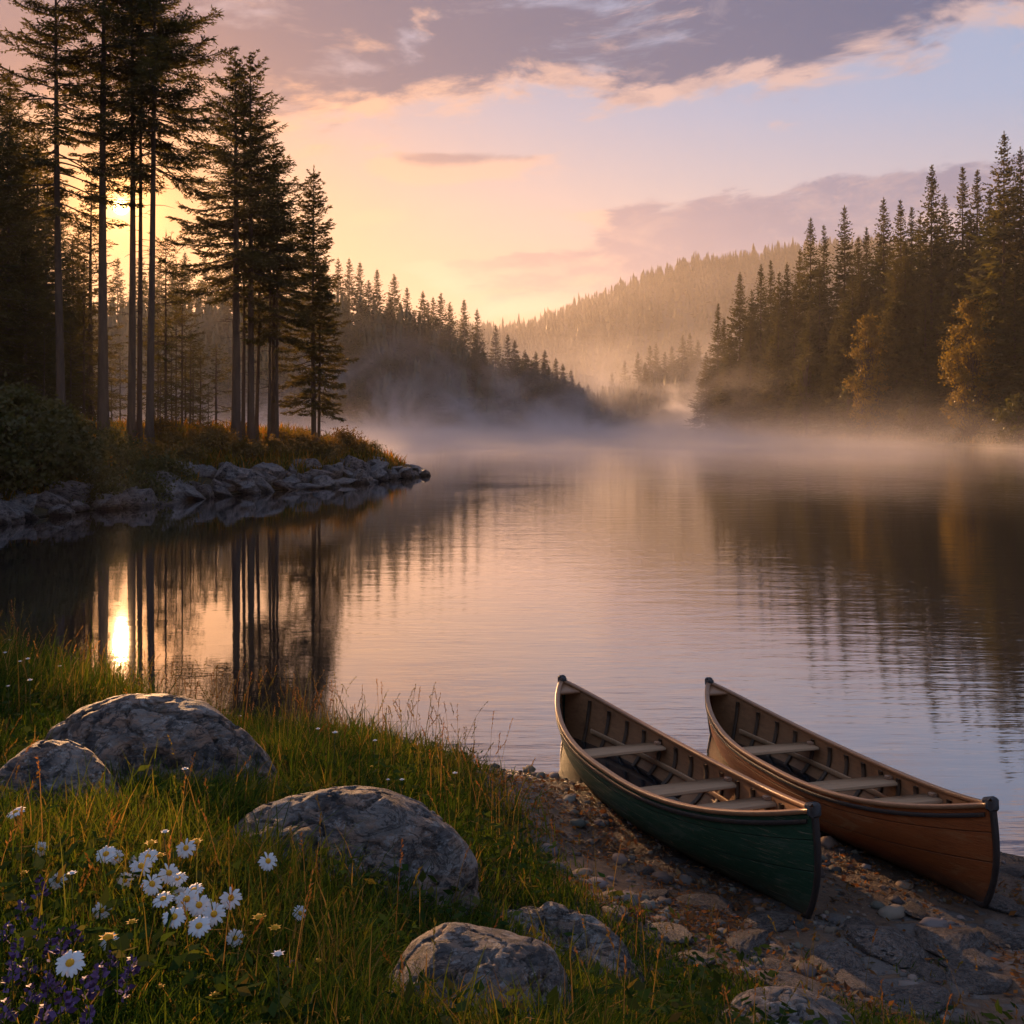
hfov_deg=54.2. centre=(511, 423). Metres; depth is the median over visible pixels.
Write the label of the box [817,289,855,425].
spruce tree
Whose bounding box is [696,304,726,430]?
spruce tree
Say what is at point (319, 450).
shrub
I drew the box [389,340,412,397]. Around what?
spruce tree
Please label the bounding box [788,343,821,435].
bare tree
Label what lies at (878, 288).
spruce tree
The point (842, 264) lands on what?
spruce tree
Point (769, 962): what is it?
flat stone
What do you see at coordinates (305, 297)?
spruce tree
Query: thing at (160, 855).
yellow flower
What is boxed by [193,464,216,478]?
shore rock
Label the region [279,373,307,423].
spruce tree
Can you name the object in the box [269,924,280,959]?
yellow flower
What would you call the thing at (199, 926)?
daisy
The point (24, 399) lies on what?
bush
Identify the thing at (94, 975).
purple flower
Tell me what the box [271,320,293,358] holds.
spruce tree
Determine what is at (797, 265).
spruce tree
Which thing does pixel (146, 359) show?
sapling
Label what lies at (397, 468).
shore rock
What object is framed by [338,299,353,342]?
spruce tree
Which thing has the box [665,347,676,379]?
spruce tree
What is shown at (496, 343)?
spruce tree
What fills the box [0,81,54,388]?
spruce tree
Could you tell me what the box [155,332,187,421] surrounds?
sapling
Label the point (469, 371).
spruce tree
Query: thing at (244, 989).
herbs
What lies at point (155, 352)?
sapling
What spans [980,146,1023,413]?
spruce tree
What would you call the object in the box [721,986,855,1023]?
boulder
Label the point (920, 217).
spruce tree
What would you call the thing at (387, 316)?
spruce tree
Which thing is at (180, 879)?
daisy
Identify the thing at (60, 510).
shore rock
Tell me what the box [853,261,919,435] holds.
spruce tree
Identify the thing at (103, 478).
shrub
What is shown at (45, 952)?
purple flower
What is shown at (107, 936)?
yellow flower
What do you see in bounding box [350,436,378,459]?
shrub
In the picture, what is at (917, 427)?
bush
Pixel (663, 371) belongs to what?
spruce tree
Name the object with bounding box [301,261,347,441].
spruce tree
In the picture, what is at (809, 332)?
spruce tree
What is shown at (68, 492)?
shore rock
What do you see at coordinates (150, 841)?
yellow flower
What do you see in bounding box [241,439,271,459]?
shrub
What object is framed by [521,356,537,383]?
spruce tree
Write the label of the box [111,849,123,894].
daisy
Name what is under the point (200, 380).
sapling
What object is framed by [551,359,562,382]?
spruce tree
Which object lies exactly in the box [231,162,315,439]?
pine tree
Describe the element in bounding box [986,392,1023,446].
bush
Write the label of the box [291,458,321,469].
shore rock
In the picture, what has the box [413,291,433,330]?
spruce tree
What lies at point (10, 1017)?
purple flower
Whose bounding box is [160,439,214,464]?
shrub
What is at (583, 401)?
spruce tree
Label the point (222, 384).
spruce tree
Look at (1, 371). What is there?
spruce tree
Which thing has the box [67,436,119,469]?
bush
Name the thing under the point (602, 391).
spruce tree
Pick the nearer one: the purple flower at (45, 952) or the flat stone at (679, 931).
the purple flower at (45, 952)
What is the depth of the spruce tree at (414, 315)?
331.28 m
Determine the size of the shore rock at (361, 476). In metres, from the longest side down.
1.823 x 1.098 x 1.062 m
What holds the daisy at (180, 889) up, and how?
on the ground at (670, 421)
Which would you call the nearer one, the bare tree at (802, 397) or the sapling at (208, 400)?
the sapling at (208, 400)
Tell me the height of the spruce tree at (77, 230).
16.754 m
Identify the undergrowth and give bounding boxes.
[2,414,410,500]
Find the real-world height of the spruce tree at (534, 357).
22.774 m
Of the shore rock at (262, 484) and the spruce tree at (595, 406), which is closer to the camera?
the shore rock at (262, 484)
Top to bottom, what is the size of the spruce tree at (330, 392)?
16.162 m
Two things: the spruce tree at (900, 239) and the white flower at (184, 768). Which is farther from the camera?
the spruce tree at (900, 239)
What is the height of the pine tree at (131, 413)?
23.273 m
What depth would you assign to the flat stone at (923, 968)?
4.99 m
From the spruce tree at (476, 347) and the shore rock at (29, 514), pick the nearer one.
the shore rock at (29, 514)
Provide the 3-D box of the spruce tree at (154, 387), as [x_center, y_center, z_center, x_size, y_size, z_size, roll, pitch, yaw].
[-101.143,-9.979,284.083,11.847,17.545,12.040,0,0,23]
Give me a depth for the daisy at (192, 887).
3.13 m
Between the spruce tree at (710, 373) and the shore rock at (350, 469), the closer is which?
the shore rock at (350, 469)
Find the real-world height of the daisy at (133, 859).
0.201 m
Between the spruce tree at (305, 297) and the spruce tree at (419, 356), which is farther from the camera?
the spruce tree at (305, 297)
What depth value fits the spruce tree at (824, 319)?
186.64 m
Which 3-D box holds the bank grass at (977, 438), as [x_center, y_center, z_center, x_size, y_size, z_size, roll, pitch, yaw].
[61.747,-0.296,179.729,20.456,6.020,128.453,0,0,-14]
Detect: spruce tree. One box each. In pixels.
[0,67,78,399]
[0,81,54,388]
[0,91,46,370]
[0,91,64,387]
[0,128,63,371]
[0,149,78,398]
[0,218,42,391]
[0,238,55,408]
[5,131,82,400]
[12,260,67,400]
[13,204,89,406]
[19,167,81,361]
[40,179,136,422]
[40,196,95,409]
[45,302,86,411]
[52,225,115,415]
[54,238,109,421]
[74,290,113,418]
[76,331,97,421]
[107,259,126,324]
[126,258,148,310]
[142,362,167,416]
[142,374,163,417]
[146,260,167,319]
[154,369,178,419]
[155,284,164,328]
[160,282,184,331]
[162,266,187,324]
[164,285,184,325]
[167,352,177,394]
[169,364,203,423]
[175,253,195,313]
[187,360,213,414]
[192,255,213,313]
[192,370,213,421]
[194,327,217,366]
[202,362,230,422]
[204,264,221,313]
[208,315,223,353]
[210,356,241,419]
[211,365,230,410]
[214,250,239,318]
[214,284,232,338]
[240,333,254,374]
[240,358,281,425]
[240,370,259,420]
[254,346,264,368]
[255,348,286,411]
[264,347,286,394]
[271,166,359,451]
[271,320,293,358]
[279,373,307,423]
[281,324,301,364]
[291,285,310,318]
[291,363,331,426]
[294,349,309,391]
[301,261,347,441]
[304,387,333,426]
[316,372,337,422]
[323,259,335,303]
[330,258,351,314]
[331,318,353,363]
[331,347,348,392]
[335,356,374,419]
[336,325,352,374]
[336,337,352,376]
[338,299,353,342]
[338,349,373,417]
[339,258,359,322]
[347,263,371,318]
[349,304,376,356]
[351,280,386,336]
[368,270,387,314]
[371,351,402,400]
[381,297,402,342]
[382,301,396,339]
[385,274,404,323]
[388,352,405,397]
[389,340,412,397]
[399,288,413,320]
[403,310,421,341]
[411,350,427,376]
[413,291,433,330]
[414,313,423,339]
[415,366,438,415]
[417,302,438,350]
[421,364,454,418]
[429,298,441,336]
[432,293,453,340]
[437,324,457,354]
[438,302,462,344]
[454,300,474,353]
[455,340,467,362]
[457,355,477,409]
[458,339,487,394]
[459,350,484,404]
[468,349,491,410]
[469,309,490,360]
[481,357,522,424]
[487,326,502,372]
[497,335,515,379]
[506,360,526,396]
[507,341,524,378]
[512,356,527,397]
[519,366,546,424]
[520,350,530,388]
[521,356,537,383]
[522,359,543,422]
[525,377,545,424]
[531,352,542,379]
[533,360,543,390]
[533,367,563,427]
[538,362,553,405]
[539,350,553,390]
[543,374,570,427]
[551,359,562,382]
[558,378,575,425]
[559,364,571,388]
[562,379,585,426]
[562,387,578,425]
[567,371,580,394]
[574,388,596,428]
[575,382,595,428]
[576,384,593,427]
[586,385,597,423]
[590,392,601,424]
[597,385,606,420]
[606,373,617,395]
[616,361,629,391]
[624,375,633,406]
[630,352,646,392]
[635,363,651,410]
[642,346,655,389]
[651,344,663,384]
[654,352,672,397]
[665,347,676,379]
[668,335,695,398]
[668,364,677,391]
[682,333,696,376]
[682,353,716,434]
[687,353,698,392]
[688,340,704,390]
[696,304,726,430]
[698,319,734,426]
[706,331,747,433]
[709,272,763,427]
[724,318,766,434]
[732,264,776,424]
[732,290,761,418]
[743,272,803,431]
[743,329,776,427]
[746,260,777,403]
[746,305,800,436]
[757,262,798,420]
[770,284,814,431]
[774,217,831,396]
[776,250,809,394]
[779,262,836,431]
[780,299,833,432]
[805,320,850,437]
[808,226,840,345]
[814,205,865,417]
[817,267,877,435]
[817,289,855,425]
[826,262,877,425]
[831,237,870,396]
[838,300,891,434]
[841,197,902,421]
[843,226,876,318]
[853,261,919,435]
[856,241,887,422]
[863,239,943,437]
[864,199,924,417]
[886,164,955,428]
[888,224,955,423]
[893,207,923,335]
[896,279,949,433]
[909,215,936,309]
[912,260,987,437]
[913,194,960,358]
[924,214,996,432]
[927,167,981,402]
[946,291,1011,437]
[947,224,960,270]
[949,131,1023,423]
[957,170,988,283]
[964,200,1009,399]
[966,189,998,316]
[967,261,1023,437]
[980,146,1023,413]
[988,186,1023,387]
[997,279,1023,431]
[997,313,1023,432]
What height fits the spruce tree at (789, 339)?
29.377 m
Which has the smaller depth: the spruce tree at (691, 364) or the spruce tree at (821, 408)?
the spruce tree at (821, 408)
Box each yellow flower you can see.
[99,932,116,989]
[126,918,138,930]
[146,839,155,873]
[155,852,166,857]
[189,838,201,883]
[251,913,264,958]
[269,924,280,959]
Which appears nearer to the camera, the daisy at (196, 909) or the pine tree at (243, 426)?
the daisy at (196, 909)
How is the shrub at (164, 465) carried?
on the ground at (670, 421)
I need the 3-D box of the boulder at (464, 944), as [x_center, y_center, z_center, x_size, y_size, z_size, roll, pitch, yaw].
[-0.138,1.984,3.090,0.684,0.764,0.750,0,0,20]
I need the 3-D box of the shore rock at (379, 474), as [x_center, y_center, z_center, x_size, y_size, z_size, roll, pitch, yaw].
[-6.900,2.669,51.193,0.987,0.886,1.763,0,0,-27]
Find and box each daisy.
[6,806,25,832]
[32,842,47,859]
[49,872,66,890]
[55,949,85,1023]
[92,902,111,919]
[96,845,116,883]
[100,933,118,961]
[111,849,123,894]
[116,872,133,900]
[129,855,151,906]
[129,856,141,881]
[138,848,157,879]
[140,874,161,922]
[152,891,174,941]
[158,863,178,907]
[162,906,185,955]
[169,872,187,886]
[172,886,185,901]
[175,887,196,946]
[176,838,195,871]
[184,883,204,895]
[186,894,210,964]
[188,915,210,971]
[202,902,225,972]
[207,902,222,943]
[219,887,241,946]
[226,929,242,963]
[258,852,276,900]
[292,905,305,936]
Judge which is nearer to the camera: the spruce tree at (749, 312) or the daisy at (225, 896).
the daisy at (225, 896)
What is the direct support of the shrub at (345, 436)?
on the ground at (670, 421)
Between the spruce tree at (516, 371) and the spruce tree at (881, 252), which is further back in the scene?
the spruce tree at (516, 371)
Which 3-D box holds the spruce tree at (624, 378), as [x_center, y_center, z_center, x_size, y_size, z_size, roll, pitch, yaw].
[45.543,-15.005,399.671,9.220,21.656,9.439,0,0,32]
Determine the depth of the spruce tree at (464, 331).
344.38 m
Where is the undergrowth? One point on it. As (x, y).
(391, 460)
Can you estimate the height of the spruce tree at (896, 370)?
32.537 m
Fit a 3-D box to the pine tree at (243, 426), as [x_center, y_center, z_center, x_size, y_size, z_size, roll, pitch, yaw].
[-12.963,-7.749,50.029,4.128,18.141,4.000,0,0,-27]
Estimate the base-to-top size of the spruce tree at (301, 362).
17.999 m
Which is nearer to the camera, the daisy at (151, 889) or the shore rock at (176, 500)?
the daisy at (151, 889)
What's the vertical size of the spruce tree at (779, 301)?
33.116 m
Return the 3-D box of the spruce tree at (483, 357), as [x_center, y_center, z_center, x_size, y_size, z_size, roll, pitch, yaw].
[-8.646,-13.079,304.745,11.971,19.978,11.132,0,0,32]
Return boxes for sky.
[0,0,1023,328]
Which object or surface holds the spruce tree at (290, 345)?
on the ground at (670, 421)
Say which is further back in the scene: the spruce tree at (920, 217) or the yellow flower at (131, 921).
the spruce tree at (920, 217)
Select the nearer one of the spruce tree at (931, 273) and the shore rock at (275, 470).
the shore rock at (275, 470)
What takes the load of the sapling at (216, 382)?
on the ground at (670, 421)
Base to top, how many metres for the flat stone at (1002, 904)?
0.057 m
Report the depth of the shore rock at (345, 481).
47.47 m
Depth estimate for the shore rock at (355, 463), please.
50.07 m
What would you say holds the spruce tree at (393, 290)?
on the ground at (670, 421)
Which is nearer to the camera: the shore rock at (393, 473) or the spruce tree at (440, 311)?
the shore rock at (393, 473)
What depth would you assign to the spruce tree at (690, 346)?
384.47 m
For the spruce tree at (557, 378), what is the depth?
290.06 m
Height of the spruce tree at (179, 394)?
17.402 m
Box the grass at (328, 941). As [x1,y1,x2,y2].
[0,599,1023,1023]
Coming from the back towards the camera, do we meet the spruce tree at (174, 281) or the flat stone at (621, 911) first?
the spruce tree at (174, 281)
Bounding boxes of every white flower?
[68,870,75,943]
[161,830,168,881]
[183,767,188,813]
[271,949,283,1023]
[333,731,336,782]
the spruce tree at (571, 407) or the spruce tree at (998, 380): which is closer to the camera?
the spruce tree at (998, 380)
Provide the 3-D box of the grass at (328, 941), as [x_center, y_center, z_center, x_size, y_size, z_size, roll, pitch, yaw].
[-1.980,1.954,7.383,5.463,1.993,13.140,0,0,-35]
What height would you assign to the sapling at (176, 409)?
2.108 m
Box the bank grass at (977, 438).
[693,419,1023,444]
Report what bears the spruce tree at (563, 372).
on the ground at (670, 421)
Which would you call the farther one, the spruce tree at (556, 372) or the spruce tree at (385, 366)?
the spruce tree at (556, 372)
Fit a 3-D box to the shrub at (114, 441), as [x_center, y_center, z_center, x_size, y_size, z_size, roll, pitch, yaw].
[-15.962,0.789,39.962,2.969,1.917,2.574,0,0,43]
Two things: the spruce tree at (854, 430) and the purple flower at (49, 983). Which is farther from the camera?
the spruce tree at (854, 430)
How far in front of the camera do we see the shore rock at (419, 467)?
56.80 m
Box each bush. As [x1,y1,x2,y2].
[0,371,93,498]
[0,393,54,497]
[26,394,117,481]
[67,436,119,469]
[835,383,858,440]
[891,388,936,441]
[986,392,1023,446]
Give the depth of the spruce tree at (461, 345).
327.27 m
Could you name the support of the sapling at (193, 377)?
on the ground at (670, 421)
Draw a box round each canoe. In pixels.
[555,675,821,918]
[705,677,999,906]
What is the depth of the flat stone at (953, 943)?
5.31 m
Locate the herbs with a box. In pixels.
[0,655,1023,1023]
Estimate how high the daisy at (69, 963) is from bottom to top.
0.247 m
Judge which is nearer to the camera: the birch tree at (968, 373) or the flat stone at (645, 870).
the flat stone at (645, 870)
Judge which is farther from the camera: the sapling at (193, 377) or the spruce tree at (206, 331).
the spruce tree at (206, 331)
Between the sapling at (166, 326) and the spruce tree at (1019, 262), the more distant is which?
the spruce tree at (1019, 262)
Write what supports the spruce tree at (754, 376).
on the ground at (670, 421)
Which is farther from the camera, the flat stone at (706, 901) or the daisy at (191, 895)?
the flat stone at (706, 901)
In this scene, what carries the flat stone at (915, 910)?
on the ground at (670, 421)
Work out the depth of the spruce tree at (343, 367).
294.81 m
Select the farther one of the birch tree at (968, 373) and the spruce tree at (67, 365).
the birch tree at (968, 373)
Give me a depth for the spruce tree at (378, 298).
344.45 m
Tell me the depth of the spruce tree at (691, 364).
374.04 m
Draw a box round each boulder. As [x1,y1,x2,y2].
[0,739,124,809]
[44,693,283,799]
[233,785,479,922]
[383,922,573,1022]
[499,901,649,987]
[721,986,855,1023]
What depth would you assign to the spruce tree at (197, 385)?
284.19 m
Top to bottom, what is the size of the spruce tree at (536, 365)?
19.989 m
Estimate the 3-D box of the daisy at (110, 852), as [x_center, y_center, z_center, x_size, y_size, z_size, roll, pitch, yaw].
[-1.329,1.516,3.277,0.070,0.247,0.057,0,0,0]
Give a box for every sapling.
[53,259,118,417]
[78,350,119,420]
[108,374,125,421]
[109,342,136,419]
[121,317,168,420]
[126,232,205,431]
[136,298,179,418]
[136,327,168,418]
[144,371,176,434]
[145,288,207,420]
[154,267,214,426]
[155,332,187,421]
[167,398,183,432]
[168,327,205,425]
[170,353,198,423]
[174,345,204,424]
[184,350,214,424]
[193,395,212,427]
[198,345,231,424]
[198,384,217,426]
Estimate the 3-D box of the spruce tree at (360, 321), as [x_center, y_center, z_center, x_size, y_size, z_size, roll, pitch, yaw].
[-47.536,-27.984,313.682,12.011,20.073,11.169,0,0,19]
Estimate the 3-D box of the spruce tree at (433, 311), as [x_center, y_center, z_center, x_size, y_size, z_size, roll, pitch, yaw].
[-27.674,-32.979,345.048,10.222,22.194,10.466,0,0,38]
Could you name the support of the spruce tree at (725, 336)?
on the ground at (670, 421)
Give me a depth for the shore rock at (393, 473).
52.12 m
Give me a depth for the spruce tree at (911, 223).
170.33 m
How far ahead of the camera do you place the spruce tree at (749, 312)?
220.38 m
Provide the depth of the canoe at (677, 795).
6.77 m
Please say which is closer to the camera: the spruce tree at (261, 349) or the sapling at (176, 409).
the sapling at (176, 409)
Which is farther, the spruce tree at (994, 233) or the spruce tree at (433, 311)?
the spruce tree at (433, 311)
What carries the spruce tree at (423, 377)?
on the ground at (670, 421)
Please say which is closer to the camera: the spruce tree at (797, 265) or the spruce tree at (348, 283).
the spruce tree at (797, 265)
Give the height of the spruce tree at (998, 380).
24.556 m
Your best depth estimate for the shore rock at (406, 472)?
53.29 m
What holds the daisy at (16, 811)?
on the ground at (670, 421)
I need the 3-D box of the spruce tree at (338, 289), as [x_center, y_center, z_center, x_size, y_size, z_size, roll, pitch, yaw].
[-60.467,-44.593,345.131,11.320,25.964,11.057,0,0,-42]
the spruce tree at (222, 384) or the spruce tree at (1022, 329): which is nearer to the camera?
the spruce tree at (1022, 329)
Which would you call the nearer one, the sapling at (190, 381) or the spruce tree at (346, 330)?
the sapling at (190, 381)
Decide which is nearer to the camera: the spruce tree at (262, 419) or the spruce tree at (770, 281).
the spruce tree at (770, 281)
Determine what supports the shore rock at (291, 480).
on the ground at (670, 421)
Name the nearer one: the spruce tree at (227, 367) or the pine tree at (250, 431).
the pine tree at (250, 431)
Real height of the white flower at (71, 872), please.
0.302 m
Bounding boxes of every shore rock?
[0,499,39,519]
[0,500,24,524]
[9,493,37,511]
[36,491,68,509]
[44,479,97,502]
[47,504,75,516]
[66,500,90,511]
[91,493,122,509]
[115,488,159,507]
[120,486,139,493]
[149,470,205,499]
[156,489,174,499]
[158,497,181,503]
[166,483,188,500]
[170,461,194,475]
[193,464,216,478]
[196,484,214,497]
[210,478,235,491]
[213,485,232,495]
[214,461,256,487]
[236,481,260,493]
[251,462,285,479]
[253,468,277,485]
[255,476,274,491]
[272,479,296,489]
[274,476,300,487]
[282,467,296,476]
[288,463,296,473]
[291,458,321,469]
[294,483,322,488]
[296,473,310,482]
[302,469,335,480]
[312,475,340,487]
[322,462,343,478]
[336,478,356,485]
[343,469,352,477]
[344,455,371,473]
[344,466,355,472]
[351,468,373,483]
[366,459,380,465]
[369,468,388,480]
[371,461,388,470]
[386,468,400,478]
[391,466,403,471]
[398,466,414,477]
[404,464,422,471]
[418,469,430,475]
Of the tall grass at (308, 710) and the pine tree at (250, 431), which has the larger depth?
the pine tree at (250, 431)
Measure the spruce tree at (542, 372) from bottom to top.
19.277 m
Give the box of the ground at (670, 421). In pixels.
[0,263,1023,1023]
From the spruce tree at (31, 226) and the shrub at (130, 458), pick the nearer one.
the shrub at (130, 458)
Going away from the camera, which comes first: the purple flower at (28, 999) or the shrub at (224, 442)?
the purple flower at (28, 999)
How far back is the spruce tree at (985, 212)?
157.27 m
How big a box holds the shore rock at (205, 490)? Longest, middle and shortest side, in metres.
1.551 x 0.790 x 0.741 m
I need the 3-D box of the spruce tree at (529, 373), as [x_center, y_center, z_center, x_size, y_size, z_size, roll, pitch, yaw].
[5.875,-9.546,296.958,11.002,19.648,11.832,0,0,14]
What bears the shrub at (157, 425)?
on the ground at (670, 421)
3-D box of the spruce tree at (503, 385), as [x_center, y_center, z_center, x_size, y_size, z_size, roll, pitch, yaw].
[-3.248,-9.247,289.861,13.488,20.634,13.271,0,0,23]
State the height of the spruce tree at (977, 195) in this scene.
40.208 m
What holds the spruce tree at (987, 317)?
on the ground at (670, 421)
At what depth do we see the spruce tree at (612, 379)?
396.23 m
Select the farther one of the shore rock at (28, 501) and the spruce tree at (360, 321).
the spruce tree at (360, 321)
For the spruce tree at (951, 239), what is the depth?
167.96 m
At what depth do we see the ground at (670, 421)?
6.30 m
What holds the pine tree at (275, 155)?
on the ground at (670, 421)
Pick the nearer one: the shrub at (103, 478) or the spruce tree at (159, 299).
the shrub at (103, 478)
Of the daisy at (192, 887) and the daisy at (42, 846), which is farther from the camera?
the daisy at (42, 846)
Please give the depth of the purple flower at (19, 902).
2.75 m
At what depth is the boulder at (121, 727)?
5.20 m
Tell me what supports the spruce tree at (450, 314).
on the ground at (670, 421)
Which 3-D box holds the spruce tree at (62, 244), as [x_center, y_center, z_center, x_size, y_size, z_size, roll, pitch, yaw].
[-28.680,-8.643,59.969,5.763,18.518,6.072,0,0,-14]
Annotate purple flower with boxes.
[0,920,15,958]
[0,997,17,1023]
[1,961,20,1023]
[5,937,25,999]
[14,899,32,936]
[17,982,41,1023]
[20,955,37,1013]
[30,875,49,915]
[31,916,48,940]
[32,1001,55,1023]
[37,970,56,1004]
[40,972,62,1009]
[42,937,56,962]
[48,980,77,1023]
[50,927,73,996]
[66,922,84,950]
[71,974,96,1017]
[79,1004,98,1023]
[88,961,113,1022]
[104,950,119,1005]
[114,970,135,1023]
[119,954,140,1017]
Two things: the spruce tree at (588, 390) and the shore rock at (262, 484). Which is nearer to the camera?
the shore rock at (262, 484)
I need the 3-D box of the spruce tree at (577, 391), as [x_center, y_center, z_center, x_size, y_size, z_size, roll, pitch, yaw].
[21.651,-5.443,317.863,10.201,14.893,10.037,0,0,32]
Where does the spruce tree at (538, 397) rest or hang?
on the ground at (670, 421)
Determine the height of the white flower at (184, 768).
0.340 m
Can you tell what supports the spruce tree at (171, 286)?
on the ground at (670, 421)
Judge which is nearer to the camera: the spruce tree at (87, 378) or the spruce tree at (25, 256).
the spruce tree at (25, 256)
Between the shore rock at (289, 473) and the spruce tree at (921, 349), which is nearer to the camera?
the shore rock at (289, 473)
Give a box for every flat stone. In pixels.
[601,905,628,920]
[618,866,653,874]
[644,889,668,898]
[646,922,694,943]
[675,949,715,966]
[676,894,733,914]
[725,929,770,959]
[743,910,795,932]
[748,970,836,998]
[762,958,793,972]
[808,942,864,978]
[834,968,896,1003]
[841,916,874,929]
[844,924,933,968]
[890,982,951,1015]
[901,901,930,919]
[906,961,947,984]
[914,925,989,961]
[928,948,1000,971]
[945,966,1011,994]
[967,893,1023,916]
[974,924,1023,949]
[999,864,1023,876]
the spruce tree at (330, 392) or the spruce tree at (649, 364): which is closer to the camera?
the spruce tree at (330, 392)
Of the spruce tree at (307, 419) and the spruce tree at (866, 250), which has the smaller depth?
the spruce tree at (866, 250)
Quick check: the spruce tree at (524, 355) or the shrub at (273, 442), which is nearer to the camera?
the shrub at (273, 442)
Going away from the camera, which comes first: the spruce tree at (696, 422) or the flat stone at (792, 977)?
the flat stone at (792, 977)
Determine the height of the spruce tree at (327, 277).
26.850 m
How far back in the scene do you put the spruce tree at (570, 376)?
317.85 m
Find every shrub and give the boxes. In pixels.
[62,461,136,503]
[92,420,145,458]
[103,441,160,478]
[112,462,175,505]
[118,437,187,464]
[142,448,201,484]
[143,416,187,438]
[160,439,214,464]
[182,427,229,457]
[184,421,247,443]
[184,426,209,442]
[204,428,243,459]
[225,437,267,460]
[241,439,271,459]
[255,433,303,458]
[274,428,326,452]
[279,427,292,441]
[284,437,307,456]
[304,442,345,462]
[316,435,350,457]
[322,425,373,458]
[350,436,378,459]
[367,440,386,455]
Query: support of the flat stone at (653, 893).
on the ground at (670, 421)
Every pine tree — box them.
[0,0,147,405]
[20,0,164,435]
[50,0,217,440]
[62,0,217,446]
[72,0,252,446]
[157,51,287,441]
[191,49,330,442]
[205,100,285,439]
[210,106,300,441]
[218,139,334,437]
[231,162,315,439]
[240,174,319,441]
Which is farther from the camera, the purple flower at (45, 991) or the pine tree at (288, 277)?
the pine tree at (288, 277)
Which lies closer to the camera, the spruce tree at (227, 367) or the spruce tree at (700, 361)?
the spruce tree at (227, 367)
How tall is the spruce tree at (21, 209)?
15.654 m
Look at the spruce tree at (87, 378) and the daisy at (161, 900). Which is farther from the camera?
the spruce tree at (87, 378)
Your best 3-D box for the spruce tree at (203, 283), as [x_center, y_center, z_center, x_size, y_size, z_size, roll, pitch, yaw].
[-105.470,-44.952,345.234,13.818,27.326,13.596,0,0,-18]
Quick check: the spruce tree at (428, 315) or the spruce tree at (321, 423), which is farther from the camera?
the spruce tree at (428, 315)
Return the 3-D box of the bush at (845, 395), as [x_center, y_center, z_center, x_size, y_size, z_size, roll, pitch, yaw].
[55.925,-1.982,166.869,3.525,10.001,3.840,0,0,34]
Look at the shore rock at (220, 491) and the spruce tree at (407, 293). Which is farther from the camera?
the spruce tree at (407, 293)
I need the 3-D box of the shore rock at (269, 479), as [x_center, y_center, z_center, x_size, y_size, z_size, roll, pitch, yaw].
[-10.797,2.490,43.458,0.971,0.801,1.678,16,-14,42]
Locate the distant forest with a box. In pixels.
[30,234,1023,425]
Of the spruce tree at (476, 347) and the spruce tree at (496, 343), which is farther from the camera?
the spruce tree at (496, 343)
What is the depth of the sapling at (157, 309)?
69.96 m
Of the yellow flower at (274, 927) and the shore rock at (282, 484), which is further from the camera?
the shore rock at (282, 484)
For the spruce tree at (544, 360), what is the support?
on the ground at (670, 421)
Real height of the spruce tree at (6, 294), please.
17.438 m
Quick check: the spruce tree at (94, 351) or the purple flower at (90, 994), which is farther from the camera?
the spruce tree at (94, 351)
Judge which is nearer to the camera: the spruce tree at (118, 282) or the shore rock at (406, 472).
the shore rock at (406, 472)
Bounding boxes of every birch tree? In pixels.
[839,313,891,441]
[931,295,1007,439]
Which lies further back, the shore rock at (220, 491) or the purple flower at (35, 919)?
the shore rock at (220, 491)
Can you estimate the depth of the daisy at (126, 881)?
3.19 m
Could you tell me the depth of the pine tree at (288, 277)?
49.90 m
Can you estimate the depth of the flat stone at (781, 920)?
5.57 m
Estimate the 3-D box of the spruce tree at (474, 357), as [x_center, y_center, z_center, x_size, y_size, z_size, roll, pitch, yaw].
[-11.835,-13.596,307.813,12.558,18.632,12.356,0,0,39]
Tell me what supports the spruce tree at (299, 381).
on the ground at (670, 421)
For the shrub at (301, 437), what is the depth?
50.22 m
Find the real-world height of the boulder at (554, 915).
0.816 m
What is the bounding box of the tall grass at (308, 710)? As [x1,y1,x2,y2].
[0,598,1017,1023]
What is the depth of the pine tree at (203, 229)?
47.78 m
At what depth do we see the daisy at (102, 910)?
2.86 m
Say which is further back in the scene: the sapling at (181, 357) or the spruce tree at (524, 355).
the spruce tree at (524, 355)
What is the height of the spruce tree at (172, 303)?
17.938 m
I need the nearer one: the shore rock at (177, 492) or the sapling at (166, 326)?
the shore rock at (177, 492)
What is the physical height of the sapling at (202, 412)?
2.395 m
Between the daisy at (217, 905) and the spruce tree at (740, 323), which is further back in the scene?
the spruce tree at (740, 323)
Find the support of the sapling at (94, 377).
on the ground at (670, 421)
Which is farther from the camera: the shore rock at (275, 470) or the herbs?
the shore rock at (275, 470)
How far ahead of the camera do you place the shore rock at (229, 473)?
41.27 m
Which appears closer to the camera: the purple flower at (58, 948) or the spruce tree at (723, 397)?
the purple flower at (58, 948)
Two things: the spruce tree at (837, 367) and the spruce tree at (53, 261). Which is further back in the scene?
the spruce tree at (837, 367)
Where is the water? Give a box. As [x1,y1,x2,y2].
[0,432,1023,856]
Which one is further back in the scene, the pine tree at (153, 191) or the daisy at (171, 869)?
the pine tree at (153, 191)

